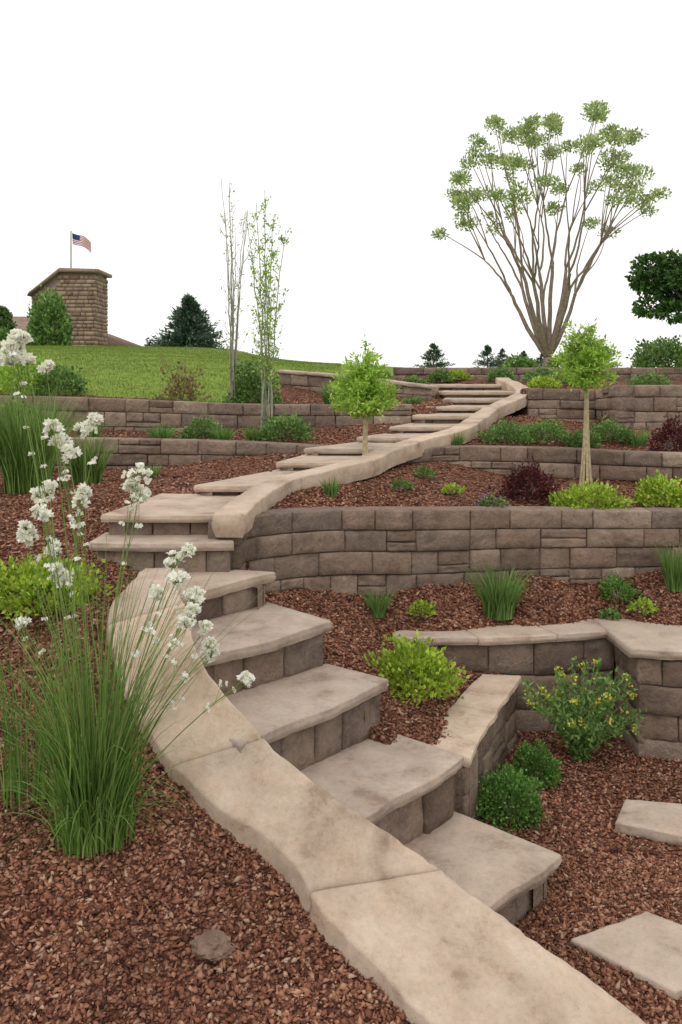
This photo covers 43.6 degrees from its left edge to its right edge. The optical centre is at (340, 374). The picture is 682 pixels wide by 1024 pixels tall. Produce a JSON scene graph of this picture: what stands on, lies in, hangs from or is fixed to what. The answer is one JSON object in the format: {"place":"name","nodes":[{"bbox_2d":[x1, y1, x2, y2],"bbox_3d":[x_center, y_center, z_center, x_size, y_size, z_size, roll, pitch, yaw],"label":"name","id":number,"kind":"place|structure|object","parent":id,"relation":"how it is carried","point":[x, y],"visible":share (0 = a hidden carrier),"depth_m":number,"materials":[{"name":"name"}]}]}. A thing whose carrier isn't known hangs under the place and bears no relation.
{"place":"outdoors","nodes":[
{"label":"outdoors","id":0,"kind":"place"},
{"bbox_2d":[0,383,14,426],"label":"tall grass","id":1,"kind":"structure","parent":0,"point":[1,405],"depth_m":7.37,"materials":[{"name":"green plant"}]},
{"bbox_2d":[65,415,107,436],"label":"ornamental grass","id":2,"kind":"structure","parent":0,"point":[93,431],"depth_m":9.27,"materials":[{"name":"plant"}]},
{"bbox_2d":[144,462,162,477],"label":"ornamental grass","id":3,"kind":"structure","parent":0,"point":[154,472],"depth_m":7.88,"materials":[{"name":"green plant"}]},
{"bbox_2d":[0,345,341,402],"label":"lawn grass","id":4,"kind":"structure","parent":0,"point":[164,349],"depth_m":16.46,"materials":[{"name":"green plant"}]},
{"bbox_2d":[204,423,242,439],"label":"ornamental grass","id":5,"kind":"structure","parent":0,"point":[220,434],"depth_m":9.29,"materials":[{"name":"green plant"}]},
{"bbox_2d":[241,424,270,440],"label":"ornamental grass","id":6,"kind":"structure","parent":0,"point":[253,434],"depth_m":9.25,"materials":[{"name":"green plant"}]},
{"bbox_2d":[313,381,343,403],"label":"ornamental grass","id":7,"kind":"object","parent":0,"point":[325,395],"depth_m":10.93,"materials":[{"name":"green plant"}]},
{"bbox_2d":[0,347,681,1023],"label":"ground","id":8,"kind":"structure","parent":0,"point":[290,393],"depth_m":5.31,"materials":[{"name":"brown wood"}]},
{"bbox_2d":[0,305,17,331],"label":"shade tree","id":9,"kind":"object","parent":8,"relation":"on","point":[6,315],"visible":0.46,"depth_m":28.98,"materials":[{"name":"green plant"}]},
{"bbox_2d":[0,326,27,345],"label":"lime shrub","id":10,"kind":"object","parent":8,"relation":"on","point":[3,334],"visible":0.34,"depth_m":23.75,"materials":[{"name":"green plant"}]},
{"bbox_2d":[0,559,37,611],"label":"spirea shrub","id":11,"kind":"object","parent":8,"relation":"on","point":[6,571],"visible":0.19,"depth_m":4.91,"materials":[{"name":"green plant"}]},
{"bbox_2d":[0,396,43,436],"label":"shrub","id":12,"kind":"object","parent":8,"relation":"on","point":[20,411],"visible":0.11,"depth_m":9.43,"materials":[{"name":"green plant"}]},
{"bbox_2d":[0,352,56,392],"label":"lime shrub","id":13,"kind":"object","parent":8,"relation":"on","point":[5,371],"visible":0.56,"depth_m":10.71,"materials":[{"name":"green plant"}]},
{"bbox_2d":[0,383,95,494],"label":"tall grass","id":14,"kind":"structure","parent":8,"relation":"on","point":[18,472],"depth_m":7.34,"materials":[{"name":"green plant"}]},
{"bbox_2d":[24,283,74,345],"bbox_3d":[-9.043,-1.793,26.479,1.566,2.070,1.767,0,0,-15],"label":"tall light shrub","id":15,"kind":"object","parent":8,"relation":"on","point":[48,309],"visible":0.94,"depth_m":26.17,"materials":[{"name":"green plant"}]},
{"bbox_2d":[31,362,87,394],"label":"green shrub","id":16,"kind":"object","parent":8,"relation":"on","point":[65,377],"visible":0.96,"depth_m":10.70,"materials":[{"name":"green plant"}]},
{"bbox_2d":[31,272,107,345],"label":"tower","id":17,"kind":"structure","parent":8,"relation":"on","point":[85,299],"depth_m":30.02,"materials":[{"name":"brick"}]},
{"bbox_2d":[27,268,111,296],"bbox_3d":[-9.750,-3.250,30.790,2.500,0.980,1.820,0,0,0],"label":"tower coping","id":18,"kind":"object","parent":17,"relation":"attached to","point":[56,273],"visible":0.5,"depth_m":29.88,"materials":[{"name":"beige stone"}]},
{"bbox_2d":[70,231,90,267],"bbox_3d":[-9.287,-4.410,30.400,0.733,1.420,0.160,0,0,0],"label":"flagpole","id":19,"kind":"object","parent":17,"relation":"on","point":[80,240],"visible":0.96,"depth_m":30.39,"materials":[{"name":"metal"}]},
{"bbox_2d":[58,431,121,483],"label":"tall grass","id":20,"kind":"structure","parent":8,"relation":"on","point":[95,472],"depth_m":7.83,"materials":[{"name":"green plant"}]},
{"bbox_2d":[0,328,254,879],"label":"white flowering plant","id":21,"kind":"object","parent":8,"relation":"on","point":[94,813],"visible":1,"depth_m":3.62,"materials":[{"name":"green plant"}]},
{"bbox_2d":[138,423,179,438],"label":"ornamental grass","id":22,"kind":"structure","parent":8,"relation":"on","point":[164,433],"depth_m":9.33,"materials":[{"name":"green plant"}]},
{"bbox_2d":[0,437,326,469],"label":"retaining wall","id":23,"kind":"structure","parent":8,"relation":"on","point":[167,452],"depth_m":8.81,"materials":[{"name":"stone"}]},
{"bbox_2d":[151,359,210,400],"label":"russet shrub","id":24,"kind":"object","parent":8,"relation":"on","point":[178,388],"visible":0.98,"depth_m":10.89,"materials":[{"name":"brown plant"}]},
{"bbox_2d":[144,292,229,349],"bbox_3d":[-5.012,-1.520,28.073,3.172,2.441,2.841,0,0,-44],"label":"pine tree","id":25,"kind":"object","parent":8,"relation":"on","point":[193,327],"visible":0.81,"depth_m":27.62,"materials":[{"name":"green plant"}]},
{"bbox_2d":[0,395,411,431],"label":"retaining wall","id":26,"kind":"structure","parent":8,"relation":"on","point":[126,414],"depth_m":10.26,"materials":[{"name":"stone"}]},
{"bbox_2d":[217,178,253,401],"bbox_3d":[-1.338,-1.058,10.896,0.407,2.955,0.532,0,0,-39],"label":"bare sapling","id":27,"kind":"object","parent":8,"relation":"on","point":[233,355],"visible":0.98,"depth_m":10.88,"materials":[{"name":"grey plant"}]},
{"bbox_2d":[218,351,285,403],"bbox_3d":[-1.153,0.060,11.024,0.871,0.736,0.870,0,0,0],"label":"green shrub","id":28,"kind":"object","parent":8,"relation":"on","point":[248,383],"visible":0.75,"depth_m":10.85,"materials":[{"name":"green plant"}]},
{"bbox_2d":[243,196,291,437],"bbox_3d":[-0.827,-0.649,9.542,0.549,2.751,0.556,0,0,0],"label":"leafy sapling","id":29,"kind":"object","parent":8,"relation":"on","point":[268,310],"visible":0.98,"depth_m":9.58,"materials":[{"name":"green plant"}]},
{"bbox_2d":[258,411,317,441],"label":"shrub","id":30,"kind":"object","parent":8,"relation":"on","point":[292,421],"visible":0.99,"depth_m":9.17,"materials":[{"name":"green plant"}]},
{"bbox_2d":[89,384,561,926],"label":"garden staircase","id":31,"kind":"structure","parent":8,"relation":"on","point":[303,708],"depth_m":4.72,"materials":[{"name":"stone"}]},
{"bbox_2d":[0,385,681,1023],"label":"bark mulch","id":32,"kind":"object","parent":8,"relation":"on","point":[198,1007],"visible":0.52,"depth_m":3.77,"materials":[{"name":"brown wood"}]},
{"bbox_2d":[0,538,115,620],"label":"spirea shrub","id":33,"kind":"object","parent":32,"relation":"on","point":[20,582],"visible":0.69,"depth_m":4.84,"materials":[{"name":"green plant"}]},
{"bbox_2d":[175,414,222,438],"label":"shrub","id":34,"kind":"object","parent":32,"relation":"on","point":[197,427],"visible":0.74,"depth_m":9.49,"materials":[{"name":"green plant"}]},
{"bbox_2d":[189,929,234,961],"bbox_3d":[-0.510,2.252,3.362,0.164,0.099,0.142,0,0,-25],"label":"rock","id":35,"kind":"object","parent":32,"relation":"on","point":[213,945],"visible":0.98,"depth_m":3.33,"materials":[{"name":"brown stone"}]},
{"bbox_2d":[318,476,345,498],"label":"ornamental grass","id":36,"kind":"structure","parent":32,"relation":"on","point":[331,490],"depth_m":6.70,"materials":[{"name":"green plant"}]},
{"bbox_2d":[473,494,511,507],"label":"flowering ground cover","id":37,"kind":"object","parent":32,"relation":"on","point":[492,501],"visible":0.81,"depth_m":7.02,"materials":[{"name":"green plant"}]},
{"bbox_2d":[599,606,621,619],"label":"shrub","id":38,"kind":"object","parent":32,"relation":"on","point":[616,615],"visible":0.95,"depth_m":6.50,"materials":[{"name":"green plant"}]},
{"bbox_2d":[598,572,641,603],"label":"shrub","id":39,"kind":"object","parent":32,"relation":"on","point":[620,586],"visible":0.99,"depth_m":6.63,"materials":[{"name":"green plant"}]},
{"bbox_2d":[651,543,681,591],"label":"ornamental grass","id":40,"kind":"object","parent":32,"relation":"on","point":[673,577],"depth_m":6.64,"materials":[{"name":"green plant"}]},
{"bbox_2d":[279,373,437,398],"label":"retaining wall","id":41,"kind":"structure","parent":8,"relation":"on","point":[307,382],"depth_m":13.20,"materials":[{"name":"stone"}]},
{"bbox_2d":[277,370,438,388],"bbox_3d":[0.206,0.066,12.993,2.688,0.290,0.314,0,0,31],"label":"coping","id":42,"kind":"object","parent":41,"relation":"on","point":[409,384],"visible":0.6,"depth_m":12.92,"materials":[{"name":"stone"}]},
{"bbox_2d":[326,335,402,454],"bbox_3d":[0.214,0.464,7.609,0.669,1.682,0.679,0,0,-30],"label":"young tree","id":43,"kind":"object","parent":8,"relation":"on","point":[365,395],"visible":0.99,"depth_m":7.55,"materials":[{"name":"green plant"}]},
{"bbox_2d":[211,377,527,537],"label":"stone curb","id":44,"kind":"structure","parent":8,"relation":"on","point":[234,517],"depth_m":7.21,"materials":[{"name":"beige stone"}]},
{"bbox_2d":[107,568,645,1023],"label":"stone curb","id":45,"kind":"structure","parent":8,"relation":"on","point":[419,939],"depth_m":3.62,"materials":[{"name":"beige stone"}]},
{"bbox_2d":[358,588,397,617],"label":"ornamental grass","id":46,"kind":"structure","parent":8,"relation":"on","point":[377,609],"depth_m":6.27,"materials":[{"name":"green plant"}]},
{"bbox_2d":[375,371,393,379],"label":"shrub","id":47,"kind":"object","parent":8,"relation":"on","point":[389,376],"visible":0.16,"depth_m":13.19,"materials":[{"name":"green plant"}]},
{"bbox_2d":[389,477,414,490],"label":"ground cover plant","id":48,"kind":"object","parent":8,"relation":"on","point":[395,484],"visible":1,"depth_m":7.12,"materials":[{"name":"green plant"}]},
{"bbox_2d":[401,374,430,384],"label":"shrub","id":49,"kind":"object","parent":8,"relation":"on","point":[413,379],"visible":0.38,"depth_m":12.82,"materials":[{"name":"green plant"}]},
{"bbox_2d":[364,628,469,706],"bbox_3d":[0.453,1.845,5.458,0.676,0.345,0.782,0,0,-23],"label":"spirea shrub","id":50,"kind":"object","parent":8,"relation":"on","point":[423,662],"visible":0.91,"depth_m":5.34,"materials":[{"name":"green plant"}]},
{"bbox_2d":[406,599,435,616],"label":"shrub","id":51,"kind":"object","parent":8,"relation":"on","point":[421,603],"visible":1,"depth_m":6.33,"materials":[{"name":"green plant"}]},
{"bbox_2d":[413,465,437,477],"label":"ground cover plant","id":52,"kind":"object","parent":8,"relation":"on","point":[422,469],"visible":1,"depth_m":7.58,"materials":[{"name":"green plant"}]},
{"bbox_2d":[412,342,454,367],"bbox_3d":[3.238,-0.537,29.979,1.409,1.234,1.245,0,0,-20],"label":"pine tree","id":53,"kind":"object","parent":8,"relation":"on","point":[431,356],"visible":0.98,"depth_m":29.94,"materials":[{"name":"green plant"}]},
{"bbox_2d":[425,369,454,382],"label":"shrub","id":54,"kind":"object","parent":8,"relation":"on","point":[439,376],"visible":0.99,"depth_m":13.70,"materials":[{"name":"green plant"}]},
{"bbox_2d":[208,506,681,596],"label":"retaining wall","id":55,"kind":"structure","parent":8,"relation":"on","point":[351,550],"depth_m":6.65,"materials":[{"name":"stone"}]},
{"bbox_2d":[440,482,466,494],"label":"ground cover plant","id":56,"kind":"object","parent":8,"relation":"on","point":[455,489],"visible":1,"depth_m":7.23,"materials":[{"name":"green plant"}]},
{"bbox_2d":[444,429,469,444],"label":"ornamental grass","id":57,"kind":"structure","parent":8,"relation":"on","point":[459,440],"depth_m":8.73,"materials":[{"name":"green plant"}]},
{"bbox_2d":[444,369,472,379],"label":"shrub","id":58,"kind":"object","parent":8,"relation":"on","point":[458,374],"visible":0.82,"depth_m":13.88,"materials":[{"name":"green plant"}]},
{"bbox_2d":[454,688,516,819],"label":"wing wall","id":59,"kind":"structure","parent":8,"relation":"on","point":[497,742],"depth_m":5.31,"materials":[{"name":"stone"}]},
{"bbox_2d":[429,674,521,767],"bbox_3d":[0.851,2.149,5.428,0.321,0.060,1.416,0,0,23],"label":"coping","id":60,"kind":"object","parent":59,"relation":"on","point":[471,718],"visible":0.86,"depth_m":5.36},
{"bbox_2d":[473,344,503,367],"bbox_3d":[5.134,-0.507,30.050,1.201,1.174,1.092,0,0,0],"label":"pine tree","id":61,"kind":"object","parent":8,"relation":"on","point":[487,351],"visible":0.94,"depth_m":29.90,"materials":[{"name":"green plant"}]},
{"bbox_2d":[457,557,538,620],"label":"ornamental grass","id":62,"kind":"object","parent":8,"relation":"on","point":[500,599],"depth_m":6.40,"materials":[{"name":"green plant"}]},
{"bbox_2d":[484,365,515,381],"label":"shrub","id":63,"kind":"object","parent":8,"relation":"on","point":[499,371],"visible":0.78,"depth_m":13.50,"materials":[{"name":"green plant"}]},
{"bbox_2d":[493,348,509,367],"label":"pine tree","id":64,"kind":"object","parent":8,"relation":"on","point":[502,355],"visible":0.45,"depth_m":30.95,"materials":[{"name":"green plant"}]},
{"bbox_2d":[474,418,535,444],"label":"shrub","id":65,"kind":"object","parent":8,"relation":"on","point":[512,434],"visible":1,"depth_m":9.01,"materials":[{"name":"green plant"}]},
{"bbox_2d":[475,762,550,832],"bbox_3d":[0.981,2.437,4.986,0.471,0.297,0.473,0,0,0],"label":"boxwood shrub","id":66,"kind":"object","parent":8,"relation":"on","point":[504,787],"visible":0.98,"depth_m":4.92,"materials":[{"name":"green plant"}]},
{"bbox_2d":[501,352,540,367],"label":"green shrub","id":67,"kind":"object","parent":8,"relation":"on","point":[523,362],"visible":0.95,"depth_m":15.05,"materials":[{"name":"green plant"}]},
{"bbox_2d":[508,420,537,440],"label":"ornamental grass","id":68,"kind":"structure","parent":8,"relation":"on","point":[523,427],"depth_m":9.23,"materials":[{"name":"green plant"}]},
{"bbox_2d":[516,350,536,367],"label":"pine tree","id":69,"kind":"object","parent":8,"relation":"on","point":[522,353],"visible":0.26,"depth_m":29.97,"materials":[{"name":"green plant"}]},
{"bbox_2d":[497,455,561,502],"bbox_3d":[1.659,0.898,7.502,0.572,0.416,0.579,0,0,0],"label":"barberry shrub","id":70,"kind":"object","parent":8,"relation":"on","point":[516,482],"visible":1,"depth_m":7.41,"materials":[{"name":"red plant"}]},
{"bbox_2d":[507,736,561,788],"bbox_3d":[1.238,2.474,5.474,0.365,0.259,0.355,0,0,0],"label":"boxwood shrub","id":71,"kind":"object","parent":8,"relation":"on","point":[539,755],"visible":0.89,"depth_m":5.42,"materials":[{"name":"green plant"}]},
{"bbox_2d":[393,445,681,481],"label":"retaining wall","id":72,"kind":"structure","parent":8,"relation":"on","point":[608,464],"depth_m":8.51,"materials":[{"name":"stone"}]},
{"bbox_2d":[393,367,681,380],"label":"retaining wall","id":73,"kind":"structure","parent":8,"relation":"on","point":[480,374],"depth_m":14.47,"materials":[{"name":"stone"}]},
{"bbox_2d":[535,354,544,367],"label":"pine tree","id":74,"kind":"object","parent":8,"relation":"on","point":[540,360],"visible":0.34,"depth_m":31.98,"materials":[{"name":"green plant"}]},
{"bbox_2d":[520,366,562,381],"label":"shrub","id":75,"kind":"object","parent":8,"relation":"on","point":[538,372],"visible":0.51,"depth_m":13.45,"materials":[{"name":"green plant"}]},
{"bbox_2d":[525,373,561,388],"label":"shrub","id":76,"kind":"object","parent":8,"relation":"on","point":[542,382],"visible":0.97,"depth_m":12.09,"materials":[{"name":"green plant"}]},
{"bbox_2d":[521,416,571,442],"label":"shrub","id":77,"kind":"object","parent":8,"relation":"on","point":[543,427],"visible":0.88,"depth_m":9.09,"materials":[{"name":"green plant"}]},
{"bbox_2d":[414,638,681,760],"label":"retaining wall","id":78,"kind":"structure","parent":8,"relation":"on","point":[656,683],"depth_m":6.16,"materials":[{"name":"stone"}]},
{"bbox_2d":[394,619,681,659],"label":"coping","id":79,"kind":"object","parent":78,"relation":"on","point":[633,639],"visible":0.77,"depth_m":6.16,"materials":[{"name":"stone"}]},
{"bbox_2d":[431,99,671,367],"bbox_3d":[5.386,-3.386,22.119,6.007,7.089,5.936,0,0,0],"label":"fan shaped tree","id":80,"kind":"object","parent":8,"relation":"on","point":[545,339],"visible":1,"depth_m":21.77,"materials":[{"name":"green plant"}]},
{"bbox_2d":[544,352,570,367],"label":"green shrub","id":81,"kind":"object","parent":8,"relation":"on","point":[549,364],"visible":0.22,"depth_m":15.16,"materials":[{"name":"green plant"}]},
{"bbox_2d":[557,378,571,384],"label":"shrub","id":82,"kind":"object","parent":8,"relation":"on","point":[564,383],"visible":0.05,"depth_m":12.83,"materials":[{"name":"green plant"}]},
{"bbox_2d":[562,428,603,447],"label":"shrub","id":83,"kind":"object","parent":8,"relation":"on","point":[575,439],"visible":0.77,"depth_m":8.93,"materials":[{"name":"green plant"}]},
{"bbox_2d":[520,653,646,762],"bbox_3d":[1.598,2.268,5.767,0.838,0.693,0.793,0,0,0],"label":"yellow flowered bush","id":84,"kind":"object","parent":8,"relation":"on","point":[582,732],"visible":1,"depth_m":5.67,"materials":[{"name":"green plant"}]},
{"bbox_2d":[546,318,622,485],"bbox_3d":[2.319,0.289,8.155,0.728,1.656,0.672,0,0,39],"label":"young tree","id":85,"kind":"object","parent":8,"relation":"on","point":[588,357],"visible":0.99,"depth_m":8.08,"materials":[{"name":"green plant"}]},
{"bbox_2d":[548,478,634,515],"bbox_3d":[2.058,1.009,7.171,0.722,0.299,0.713,0,0,0],"label":"spirea shrub","id":86,"kind":"object","parent":8,"relation":"on","point":[600,495],"visible":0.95,"depth_m":7.09,"materials":[{"name":"green plant"}]},
{"bbox_2d":[525,385,681,428],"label":"retaining wall","id":87,"kind":"structure","parent":8,"relation":"on","point":[640,406],"depth_m":10.61,"materials":[{"name":"stone"}]},
{"bbox_2d":[602,346,617,367],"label":"pine tree","id":88,"kind":"object","parent":8,"relation":"on","point":[611,359],"visible":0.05,"depth_m":29.83,"materials":[{"name":"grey plant"}]},
{"bbox_2d":[589,416,636,441],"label":"shrub","id":89,"kind":"object","parent":8,"relation":"on","point":[613,429],"visible":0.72,"depth_m":9.29,"materials":[{"name":"green plant"}]},
{"bbox_2d":[570,911,681,999],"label":"stepping stone","id":90,"kind":"object","parent":8,"relation":"on","point":[645,946],"visible":0.94,"depth_m":3.80,"materials":[{"name":"beige stone"}]},
{"bbox_2d":[616,427,658,446],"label":"shrub","id":91,"kind":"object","parent":8,"relation":"on","point":[641,439],"depth_m":9.23,"materials":[{"name":"green plant"}]},
{"bbox_2d":[626,596,658,614],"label":"shrub","id":92,"kind":"object","parent":8,"relation":"on","point":[636,605],"visible":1,"depth_m":6.48,"materials":[{"name":"green plant"}]},
{"bbox_2d":[623,371,673,384],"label":"shrub","id":93,"kind":"object","parent":8,"relation":"on","point":[645,379],"visible":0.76,"depth_m":12.11,"materials":[{"name":"green plant"}]},
{"bbox_2d":[615,799,681,845],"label":"stepping stone","id":94,"kind":"object","parent":8,"relation":"on","point":[661,822],"visible":0.98,"depth_m":4.88,"materials":[{"name":"beige stone"}]},
{"bbox_2d":[624,248,681,325],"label":"shade tree","id":95,"kind":"object","parent":8,"relation":"on","point":[660,280],"visible":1,"depth_m":19.78,"materials":[{"name":"green plant"}]},
{"bbox_2d":[625,334,681,367],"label":"green shrub","id":96,"kind":"object","parent":8,"relation":"on","point":[662,351],"visible":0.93,"depth_m":14.97,"materials":[{"name":"green plant"}]},
{"bbox_2d":[631,469,681,507],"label":"spirea shrub","id":97,"kind":"object","parent":8,"relation":"on","point":[671,489],"visible":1,"depth_m":7.27,"materials":[{"name":"green plant"}]},
{"bbox_2d":[646,411,681,451],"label":"barberry shrub","id":98,"kind":"object","parent":8,"relation":"on","point":[667,431],"visible":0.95,"depth_m":8.68,"materials":[{"name":"red plant"}]},
{"bbox_2d":[0,0,681,367],"label":"sky","id":99,"kind":"structure","parent":0,"point":[122,122],"materials":[{"name":"white"}]},
{"bbox_2d":[400,394,423,403],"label":"ornamental grass","id":100,"kind":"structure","parent":0,"point":[412,400],"depth_m":11.20,"materials":[{"name":"green plant"}]},
{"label":"house walls","id":101,"kind":"object","parent":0,"visible":0},
{"bbox_2d":[7,316,141,346],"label":"roof","id":102,"kind":"structure","parent":101,"relation":"on","point":[22,322],"depth_m":33.37,"materials":[{"name":"brown"}]}
]}

